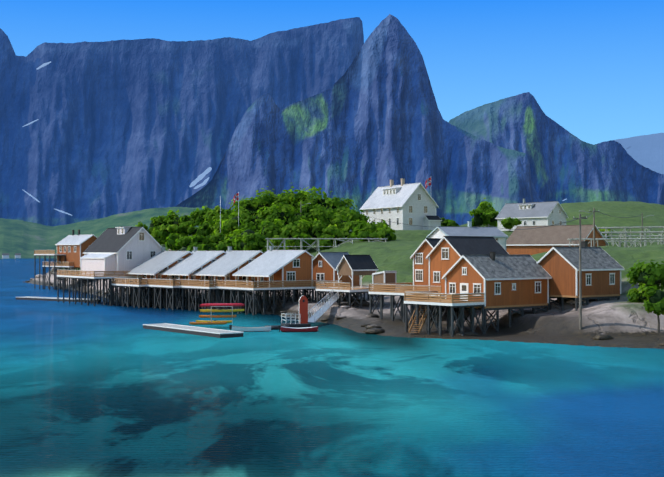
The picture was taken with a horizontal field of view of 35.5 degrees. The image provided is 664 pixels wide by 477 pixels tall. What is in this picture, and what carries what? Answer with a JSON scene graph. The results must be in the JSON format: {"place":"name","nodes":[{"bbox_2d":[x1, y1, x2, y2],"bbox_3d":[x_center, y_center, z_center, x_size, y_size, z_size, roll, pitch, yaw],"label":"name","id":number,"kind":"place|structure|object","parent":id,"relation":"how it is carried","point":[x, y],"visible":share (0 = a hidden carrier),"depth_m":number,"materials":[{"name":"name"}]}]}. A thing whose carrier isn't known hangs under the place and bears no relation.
{"place":"outdoors","nodes":[
{"label":"outdoors","id":0,"kind":"place"},
{"bbox_2d":[0,207,350,258],"bbox_3d":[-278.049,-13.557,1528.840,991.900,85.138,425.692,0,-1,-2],"label":"hills","id":1,"kind":"structure","parent":0,"point":[25,239],"depth_m":1662.71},
{"bbox_2d":[0,17,363,225],"bbox_3d":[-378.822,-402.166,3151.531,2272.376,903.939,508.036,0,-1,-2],"label":"mountain wall","id":2,"kind":"structure","parent":0,"point":[121,126],"depth_m":3327.66,"materials":[{"name":"stone"}]},
{"bbox_2d":[22,61,630,215],"bbox_3d":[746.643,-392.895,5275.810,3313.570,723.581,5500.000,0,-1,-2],"label":"snow patches","id":3,"kind":"object","parent":2,"relation":"attached to","point":[200,177],"visible":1,"depth_m":2692.93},
{"bbox_2d":[0,258,663,476],"bbox_3d":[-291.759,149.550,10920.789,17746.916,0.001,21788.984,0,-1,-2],"label":"sea water","id":4,"kind":"structure","parent":0,"point":[99,389],"depth_m":65.56,"materials":[{"name":"liquid"}]},
{"bbox_2d":[16,296,99,301],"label":"floating dock","id":5,"kind":"object","parent":4,"relation":"on","point":[42,298],"visible":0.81,"depth_m":199.26,"materials":[{"name":"wood"}]},
{"bbox_2d":[143,323,243,337],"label":"floating dock","id":6,"kind":"object","parent":4,"relation":"on","point":[203,331],"visible":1,"depth_m":119.20,"materials":[{"name":"wood"}]},
{"bbox_2d":[211,306,232,323],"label":"kayak rack","id":7,"kind":"object","parent":6,"relation":"on","point":[222,306],"visible":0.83,"depth_m":127.94,"materials":[{"name":"silver metal"}]},
{"bbox_2d":[199,315,235,317],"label":"kayak","id":8,"kind":"object","parent":7,"relation":"attached to","point":[217,316],"visible":1,"depth_m":127.92,"materials":[{"name":"orange"}]},
{"bbox_2d":[200,309,238,311],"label":"yellow kayak","id":9,"kind":"object","parent":7,"relation":"on","point":[220,310],"visible":0.96,"depth_m":127.91,"materials":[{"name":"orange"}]},
{"bbox_2d":[189,322,226,324],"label":"kayak","id":10,"kind":"object","parent":4,"relation":"on","point":[207,323],"visible":1,"depth_m":126.69,"materials":[{"name":"orange"}]},
{"bbox_2d":[229,325,270,331],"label":"white skiff","id":11,"kind":"object","parent":4,"relation":"on","point":[250,329],"visible":0.88,"depth_m":121.94,"materials":[{"name":"white"}]},
{"bbox_2d":[281,296,310,327],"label":"red davit","id":12,"kind":"object","parent":4,"relation":"on","point":[303,312],"visible":1,"depth_m":128.79,"materials":[{"name":"red"}]},
{"bbox_2d":[278,325,317,331],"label":"boat","id":13,"kind":"object","parent":4,"relation":"on","point":[293,329],"visible":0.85,"depth_m":121.42,"materials":[{"name":"red"}]},
{"bbox_2d":[0,0,663,144],"label":"sky","id":14,"kind":"structure","parent":0,"point":[595,68],"materials":[{"name":"blue"}]},
{"bbox_2d":[25,201,663,348],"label":"island terrain","id":15,"kind":"structure","parent":0,"point":[622,321],"depth_m":133.95,"materials":[{"name":"green plant"}]},
{"bbox_2d":[34,250,65,289],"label":"pier","id":16,"kind":"structure","parent":15,"relation":"on","point":[44,253],"depth_m":259.26,"materials":[{"name":"brown wood"}]},
{"bbox_2d":[42,262,80,289],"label":"pier","id":17,"kind":"structure","parent":15,"relation":"on","point":[66,265],"depth_m":257.34,"materials":[{"name":"brown wood"}]},
{"bbox_2d":[55,230,97,266],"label":"house","id":18,"kind":"structure","parent":17,"relation":"on","point":[73,247],"depth_m":254.41,"materials":[{"name":"orange"}]},
{"bbox_2d":[57,270,144,305],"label":"pier","id":19,"kind":"structure","parent":15,"relation":"on","point":[85,276],"depth_m":184.82,"materials":[{"name":"brown wood"}]},
{"bbox_2d":[80,253,115,275],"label":"shed","id":20,"kind":"structure","parent":19,"relation":"on","point":[98,261],"depth_m":186.56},
{"bbox_2d":[83,226,165,273],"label":"warehouse","id":21,"kind":"structure","parent":19,"relation":"on","point":[131,247],"depth_m":187.29,"materials":[{"name":"wood"}]},
{"bbox_2d":[111,278,194,307],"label":"pier","id":22,"kind":"structure","parent":15,"relation":"on","point":[136,298],"depth_m":177.95,"materials":[{"name":"brown wood"}]},
{"bbox_2d":[126,247,192,283],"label":"cabin","id":23,"kind":"object","parent":22,"relation":"on","point":[152,267],"visible":0.44,"depth_m":180.37,"materials":[{"name":"metal"}]},
{"bbox_2d":[150,228,166,244],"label":"tree","id":24,"kind":"object","parent":15,"relation":"on","point":[158,239],"visible":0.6,"depth_m":263.54,"materials":[{"name":"green plant"}]},
{"bbox_2d":[151,215,166,231],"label":"tree","id":25,"kind":"object","parent":15,"relation":"on","point":[159,220],"visible":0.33,"depth_m":285.58,"materials":[{"name":"green plant"}]},
{"bbox_2d":[157,223,176,240],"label":"tree","id":26,"kind":"object","parent":15,"relation":"on","point":[164,233],"visible":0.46,"depth_m":260.72,"materials":[{"name":"green plant"}]},
{"bbox_2d":[165,233,181,250],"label":"tree","id":27,"kind":"object","parent":15,"relation":"on","point":[171,242],"visible":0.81,"depth_m":246.71,"materials":[{"name":"green plant"}]},
{"bbox_2d":[164,210,186,225],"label":"tree","id":28,"kind":"object","parent":15,"relation":"on","point":[173,218],"visible":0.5,"depth_m":282.69,"materials":[{"name":"green plant"}]},
{"bbox_2d":[142,278,209,309],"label":"pier","id":29,"kind":"structure","parent":15,"relation":"on","point":[167,286],"depth_m":172.02,"materials":[{"name":"brown wood"}]},
{"bbox_2d":[158,247,225,284],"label":"cabin","id":30,"kind":"object","parent":29,"relation":"on","point":[188,266],"visible":0.5,"depth_m":174.44,"materials":[{"name":"metal"}]},
{"bbox_2d":[165,221,191,236],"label":"tree","id":31,"kind":"object","parent":15,"relation":"on","point":[179,229],"visible":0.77,"depth_m":257.77,"materials":[{"name":"green plant"}]},
{"bbox_2d":[175,236,193,247],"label":"tree","id":32,"kind":"object","parent":15,"relation":"on","point":[185,241],"visible":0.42,"depth_m":240.90,"materials":[{"name":"green plant"}]},
{"bbox_2d":[180,212,199,234],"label":"tree","id":33,"kind":"object","parent":15,"relation":"on","point":[188,218],"visible":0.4,"depth_m":278.11,"materials":[{"name":"green plant"}]},
{"bbox_2d":[191,206,210,225],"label":"tree","id":34,"kind":"object","parent":15,"relation":"on","point":[197,213],"visible":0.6,"depth_m":276.63,"materials":[{"name":"green plant"}]},
{"bbox_2d":[190,234,212,245],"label":"tree","id":35,"kind":"object","parent":15,"relation":"on","point":[198,239],"visible":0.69,"depth_m":237.85,"materials":[{"name":"green plant"}]},
{"bbox_2d":[196,220,215,236],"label":"tree","id":36,"kind":"object","parent":15,"relation":"on","point":[203,230],"visible":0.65,"depth_m":254.10,"materials":[{"name":"green plant"}]},
{"bbox_2d":[202,243,218,250],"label":"tree","id":37,"kind":"object","parent":15,"relation":"on","point":[209,247],"visible":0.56,"depth_m":228.94,"materials":[{"name":"green plant"}]},
{"bbox_2d":[200,205,224,223],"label":"tree","id":38,"kind":"object","parent":15,"relation":"on","point":[209,215],"visible":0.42,"depth_m":270.84,"materials":[{"name":"green plant"}]},
{"bbox_2d":[209,229,228,243],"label":"tree","id":39,"kind":"object","parent":15,"relation":"on","point":[217,237],"visible":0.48,"depth_m":236.26,"materials":[{"name":"green plant"}]},
{"bbox_2d":[207,219,232,233],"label":"tree","id":40,"kind":"object","parent":15,"relation":"on","point":[214,227],"visible":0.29,"depth_m":252.60,"materials":[{"name":"green plant"}]},
{"bbox_2d":[175,279,267,310],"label":"pier","id":41,"kind":"structure","parent":15,"relation":"on","point":[206,287],"depth_m":165.63,"materials":[{"name":"brown wood"}]},
{"bbox_2d":[192,246,262,285],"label":"cabin","id":42,"kind":"object","parent":41,"relation":"on","point":[228,264],"visible":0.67,"depth_m":168.02,"materials":[{"name":"metal"}]},
{"bbox_2d":[212,208,231,220],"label":"tree","id":43,"kind":"object","parent":15,"relation":"on","point":[227,213],"visible":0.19,"depth_m":267.70,"materials":[{"name":"green plant"}]},
{"bbox_2d":[216,238,233,251],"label":"tree","id":44,"kind":"object","parent":15,"relation":"on","point":[223,245],"visible":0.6,"depth_m":224.09,"materials":[{"name":"green plant"}]},
{"bbox_2d":[218,205,251,233],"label":"tree","id":45,"kind":"object","parent":15,"relation":"on","point":[230,225],"visible":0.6,"depth_m":241.96,"materials":[{"name":"green plant"}]},
{"bbox_2d":[232,237,251,250],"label":"tree","id":46,"kind":"object","parent":15,"relation":"on","point":[239,245],"visible":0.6,"depth_m":221.15,"materials":[{"name":"green plant"}]},
{"bbox_2d":[230,228,256,250],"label":"tree","id":47,"kind":"object","parent":15,"relation":"on","point":[237,233],"visible":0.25,"depth_m":224.98,"materials":[{"name":"green plant"}]},
{"bbox_2d":[229,196,262,217],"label":"tree","id":48,"kind":"object","parent":15,"relation":"on","point":[252,206],"visible":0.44,"depth_m":248.25,"materials":[{"name":"green plant"}]},
{"bbox_2d":[237,207,266,231],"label":"tree","id":49,"kind":"object","parent":15,"relation":"on","point":[250,222],"visible":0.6,"depth_m":235.42,"materials":[{"name":"green plant"}]},
{"bbox_2d":[242,230,269,251],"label":"tree","id":50,"kind":"object","parent":15,"relation":"on","point":[256,242],"visible":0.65,"depth_m":218.40,"materials":[{"name":"green plant"}]},
{"bbox_2d":[240,186,286,209],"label":"tree","id":51,"kind":"object","parent":15,"relation":"on","point":[265,200],"visible":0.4,"depth_m":251.45,"materials":[{"name":"green plant"}]},
{"bbox_2d":[216,280,313,314],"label":"pier","id":52,"kind":"structure","parent":15,"relation":"on","point":[278,292],"depth_m":158.42,"materials":[{"name":"brown wood"}]},
{"bbox_2d":[232,246,314,287],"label":"cabin","id":53,"kind":"object","parent":52,"relation":"on","point":[271,264],"visible":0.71,"depth_m":160.41,"materials":[{"name":"metal"}]},
{"bbox_2d":[254,217,285,237],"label":"tree","id":54,"kind":"object","parent":15,"relation":"on","point":[270,229],"visible":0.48,"depth_m":224.56,"materials":[{"name":"green plant"}]},
{"bbox_2d":[251,200,301,228],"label":"tree","id":55,"kind":"object","parent":15,"relation":"on","point":[272,212],"visible":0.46,"depth_m":234.44,"materials":[{"name":"green plant"}]},
{"bbox_2d":[266,235,294,249],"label":"tree","id":56,"kind":"object","parent":15,"relation":"on","point":[277,242],"visible":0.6,"depth_m":216.01,"materials":[{"name":"green plant"}]},
{"bbox_2d":[269,189,307,210],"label":"tree","id":57,"kind":"object","parent":15,"relation":"on","point":[288,198],"visible":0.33,"depth_m":251.80,"materials":[{"name":"green plant"}]},
{"bbox_2d":[278,215,311,249],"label":"tree","id":58,"kind":"object","parent":15,"relation":"on","point":[290,230],"visible":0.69,"depth_m":221.56,"materials":[{"name":"green plant"}]},
{"bbox_2d":[284,202,323,225],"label":"tree","id":59,"kind":"object","parent":15,"relation":"on","point":[297,216],"visible":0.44,"depth_m":234.15,"materials":[{"name":"green plant"}]},
{"bbox_2d":[286,182,321,211],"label":"tree","id":60,"kind":"object","parent":15,"relation":"on","point":[298,194],"visible":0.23,"depth_m":253.43,"materials":[{"name":"green plant"}]},
{"bbox_2d":[293,234,315,249],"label":"tree","id":61,"kind":"object","parent":15,"relation":"on","point":[297,241],"visible":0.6,"depth_m":216.88,"materials":[{"name":"green plant"}]},
{"bbox_2d":[296,186,334,206],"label":"tree","id":62,"kind":"object","parent":15,"relation":"on","point":[310,196],"visible":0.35,"depth_m":251.56,"materials":[{"name":"green plant"}]},
{"bbox_2d":[305,218,328,248],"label":"tree","id":63,"kind":"object","parent":15,"relation":"on","point":[315,230],"visible":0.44,"depth_m":222.70,"materials":[{"name":"green plant"}]},
{"bbox_2d":[308,207,338,225],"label":"tree","id":64,"kind":"object","parent":15,"relation":"on","point":[327,217],"visible":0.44,"depth_m":233.85,"materials":[{"name":"green plant"}]},
{"bbox_2d":[265,238,386,251],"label":"fish rack","id":65,"kind":"object","parent":15,"relation":"on","point":[317,246],"visible":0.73,"depth_m":210.68,"materials":[{"name":"grey wood"}]},
{"bbox_2d":[316,233,336,249],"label":"tree","id":66,"kind":"object","parent":15,"relation":"on","point":[325,242],"visible":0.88,"depth_m":217.05,"materials":[{"name":"green plant"}]},
{"bbox_2d":[289,280,379,301],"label":"pier","id":67,"kind":"structure","parent":15,"relation":"on","point":[322,295],"depth_m":162.99,"materials":[{"name":"brown wood"}]},
{"bbox_2d":[313,252,359,285],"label":"cabin","id":68,"kind":"object","parent":67,"relation":"on","point":[325,264],"visible":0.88,"depth_m":165.09,"materials":[{"name":"orange"}]},
{"bbox_2d":[322,224,348,242],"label":"tree","id":69,"kind":"object","parent":15,"relation":"on","point":[334,230],"visible":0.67,"depth_m":220.75,"materials":[{"name":"green plant"}]},
{"bbox_2d":[316,197,357,213],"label":"tree","id":70,"kind":"object","parent":15,"relation":"on","point":[336,203],"visible":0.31,"depth_m":248.12,"materials":[{"name":"green plant"}]},
{"bbox_2d":[325,209,349,231],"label":"tree","id":71,"kind":"object","parent":15,"relation":"on","point":[340,221],"visible":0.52,"depth_m":232.78,"materials":[{"name":"green plant"}]},
{"bbox_2d":[25,249,663,345],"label":"shore boulders","id":72,"kind":"object","parent":15,"relation":"on","point":[374,329],"visible":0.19,"depth_m":136.24,"materials":[{"name":"grey stone"}]},
{"bbox_2d":[335,206,362,219],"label":"tree","id":73,"kind":"object","parent":15,"relation":"on","point":[344,212],"visible":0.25,"depth_m":244.17,"materials":[{"name":"green plant"}]},
{"bbox_2d":[316,282,394,307],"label":"pier","id":74,"kind":"structure","parent":15,"relation":"on","point":[359,290],"depth_m":148.39,"materials":[{"name":"brown wood"}]},
{"bbox_2d":[308,289,342,322],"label":"gangway","id":75,"kind":"object","parent":74,"relation":"attached to","point":[322,310],"visible":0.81,"depth_m":138.67,"materials":[{"name":"silver metal"}]},
{"bbox_2d":[338,275,371,289],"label":"porch posts","id":76,"kind":"object","parent":74,"relation":"on","point":[352,280],"visible":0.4,"depth_m":150.49,"materials":[{"name":"white"}]},
{"bbox_2d":[335,255,377,275],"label":"hoist canopy","id":77,"kind":"object","parent":76,"relation":"attached to","point":[352,265],"visible":0.96,"depth_m":150.03,"materials":[{"name":"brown wood"}]},
{"bbox_2d":[344,218,366,231],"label":"tree","id":78,"kind":"object","parent":15,"relation":"on","point":[352,225],"visible":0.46,"depth_m":227.47,"materials":[{"name":"green plant"}]},
{"bbox_2d":[345,210,369,222],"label":"tree","id":79,"kind":"object","parent":15,"relation":"on","point":[355,216],"visible":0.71,"depth_m":240.58,"materials":[{"name":"green plant"}]},
{"bbox_2d":[352,227,378,240],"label":"tree","id":80,"kind":"object","parent":15,"relation":"on","point":[358,232],"visible":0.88,"depth_m":213.45,"materials":[{"name":"green plant"}]},
{"bbox_2d":[357,220,390,232],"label":"tree","id":81,"kind":"object","parent":15,"relation":"on","point":[372,227],"visible":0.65,"depth_m":219.18,"materials":[{"name":"green plant"}]},
{"bbox_2d":[372,271,396,290],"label":"plank shed","id":82,"kind":"structure","parent":15,"relation":"on","point":[384,277],"depth_m":143.33,"materials":[{"name":"brown wood"}]},
{"bbox_2d":[373,224,396,240],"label":"bush","id":83,"kind":"object","parent":15,"relation":"on","point":[386,232],"visible":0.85,"depth_m":213.71,"materials":[{"name":"green plant"}]},
{"bbox_2d":[360,178,438,229],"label":"house","id":84,"kind":"structure","parent":15,"relation":"on","point":[410,205],"depth_m":252.65,"materials":[{"name":"white"}]},
{"bbox_2d":[368,282,480,321],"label":"pier","id":85,"kind":"structure","parent":15,"relation":"on","point":[384,289],"depth_m":132.56,"materials":[{"name":"brown wood"}]},
{"bbox_2d":[410,238,441,289],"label":"house","id":86,"kind":"structure","parent":85,"relation":"on","point":[421,261],"depth_m":136.71,"materials":[{"name":"wood"}]},
{"bbox_2d":[426,236,509,292],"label":"house","id":87,"kind":"structure","parent":85,"relation":"on","point":[445,254],"depth_m":131.53,"materials":[{"name":"wood"}]},
{"bbox_2d":[423,215,441,229],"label":"annex","id":88,"kind":"object","parent":15,"relation":"on","point":[432,222],"visible":0.92,"depth_m":250.58,"materials":[{"name":"wood"}]},
{"bbox_2d":[404,291,484,336],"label":"pier","id":89,"kind":"structure","parent":15,"relation":"on","point":[417,299],"depth_m":115.30,"materials":[{"name":"brown wood"}]},
{"bbox_2d":[409,297,430,332],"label":"timber stairs","id":90,"kind":"structure","parent":89,"relation":"attached to","point":[419,324],"depth_m":116.65,"materials":[{"name":"brown wood"}]},
{"bbox_2d":[426,221,507,249],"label":"house","id":91,"kind":"structure","parent":15,"relation":"on","point":[498,235],"depth_m":172.52,"materials":[{"name":"white"}]},
{"bbox_2d":[303,204,639,229],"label":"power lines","id":92,"kind":"object","parent":15,"relation":"on","point":[523,229],"visible":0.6,"depth_m":180.01,"materials":[{"name":"black metal"}]},
{"bbox_2d":[469,208,488,226],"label":"tree","id":93,"kind":"object","parent":15,"relation":"on","point":[478,219],"visible":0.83,"depth_m":286.63,"materials":[{"name":"green plant"}]},
{"bbox_2d":[473,198,495,226],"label":"tree","id":94,"kind":"object","parent":15,"relation":"on","point":[484,207],"visible":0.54,"depth_m":292.47,"materials":[{"name":"green plant"}]},
{"bbox_2d":[485,211,498,226],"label":"tree","id":95,"kind":"object","parent":15,"relation":"on","point":[491,217],"visible":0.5,"depth_m":286.69,"materials":[{"name":"green plant"}]},
{"bbox_2d":[446,303,547,333],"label":"piles","id":96,"kind":"object","parent":15,"relation":"on","point":[534,307],"visible":0.67,"depth_m":118.59,"materials":[{"name":"grey wood"}]},
{"bbox_2d":[442,252,551,306],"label":"cabin","id":97,"kind":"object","parent":96,"relation":"on","point":[514,279],"visible":0.98,"depth_m":119.05,"materials":[{"name":"wood"}]},
{"bbox_2d":[500,217,521,230],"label":"bush","id":98,"kind":"object","parent":15,"relation":"on","point":[509,223],"visible":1,"depth_m":260.33,"materials":[{"name":"green plant"}]},
{"bbox_2d":[495,199,567,230],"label":"house","id":99,"kind":"structure","parent":15,"relation":"on","point":[540,213],"depth_m":274.74,"materials":[{"name":"white"}]},
{"bbox_2d":[506,225,608,254],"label":"barn","id":100,"kind":"structure","parent":15,"relation":"on","point":[529,240],"depth_m":181.89,"materials":[{"name":"brown tile"}]},
{"bbox_2d":[573,214,587,329],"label":"utility pole","id":101,"kind":"object","parent":15,"relation":"on","point":[580,296],"visible":0.9,"depth_m":111.95,"materials":[{"name":"grey wood"}]},
{"bbox_2d":[548,294,619,310],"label":"piles","id":102,"kind":"object","parent":15,"relation":"on","point":[560,298],"visible":0.67,"depth_m":122.56,"materials":[{"name":"grey wood"}]},
{"bbox_2d":[537,241,623,295],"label":"cabin","id":103,"kind":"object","parent":102,"relation":"on","point":[601,268],"visible":0.94,"depth_m":122.65,"materials":[{"name":"wood"}]},
{"bbox_2d":[568,238,663,246],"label":"fish rack","id":104,"kind":"object","parent":15,"relation":"on","point":[634,239],"visible":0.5,"depth_m":171.21,"materials":[{"name":"grey wood"}]},
{"bbox_2d":[597,226,663,245],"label":"fish rack","id":105,"kind":"object","parent":15,"relation":"on","point":[628,228],"visible":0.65,"depth_m":194.02,"materials":[{"name":"grey wood"}]},
{"bbox_2d":[601,231,663,246],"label":"fish rack","id":106,"kind":"object","parent":15,"relation":"on","point":[640,232],"visible":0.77,"depth_m":183.10,"materials":[{"name":"grey wood"}]},
{"bbox_2d":[625,288,648,302],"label":"bush","id":107,"kind":"object","parent":15,"relation":"on","point":[635,296],"visible":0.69,"depth_m":118.92,"materials":[{"name":"green plant"}]},
{"bbox_2d":[625,259,663,291],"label":"tree","id":108,"kind":"object","parent":15,"relation":"on","point":[648,274],"visible":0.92,"depth_m":116.88,"materials":[{"name":"green plant"}]},
{"bbox_2d":[637,283,663,331],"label":"tree","id":109,"kind":"object","parent":15,"relation":"on","point":[654,302],"visible":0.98,"depth_m":110.72,"materials":[{"name":"green plant"}]},
{"bbox_2d":[175,14,543,225],"bbox_3d":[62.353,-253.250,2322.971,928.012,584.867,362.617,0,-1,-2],"label":"mountain peak","id":110,"kind":"structure","parent":0,"point":[366,125],"depth_m":2406.82,"materials":[{"name":"stone"}]},
{"bbox_2d":[448,92,663,204],"bbox_3d":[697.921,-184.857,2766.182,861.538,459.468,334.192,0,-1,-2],"label":"mountain","id":111,"kind":"structure","parent":0,"point":[568,166],"depth_m":2875.90,"materials":[{"name":"stone"}]},
{"bbox_2d":[614,133,663,173],"bbox_3d":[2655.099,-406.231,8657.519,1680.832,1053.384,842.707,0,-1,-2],"label":"mountain","id":112,"kind":"structure","parent":0,"point":[646,151],"depth_m":9042.39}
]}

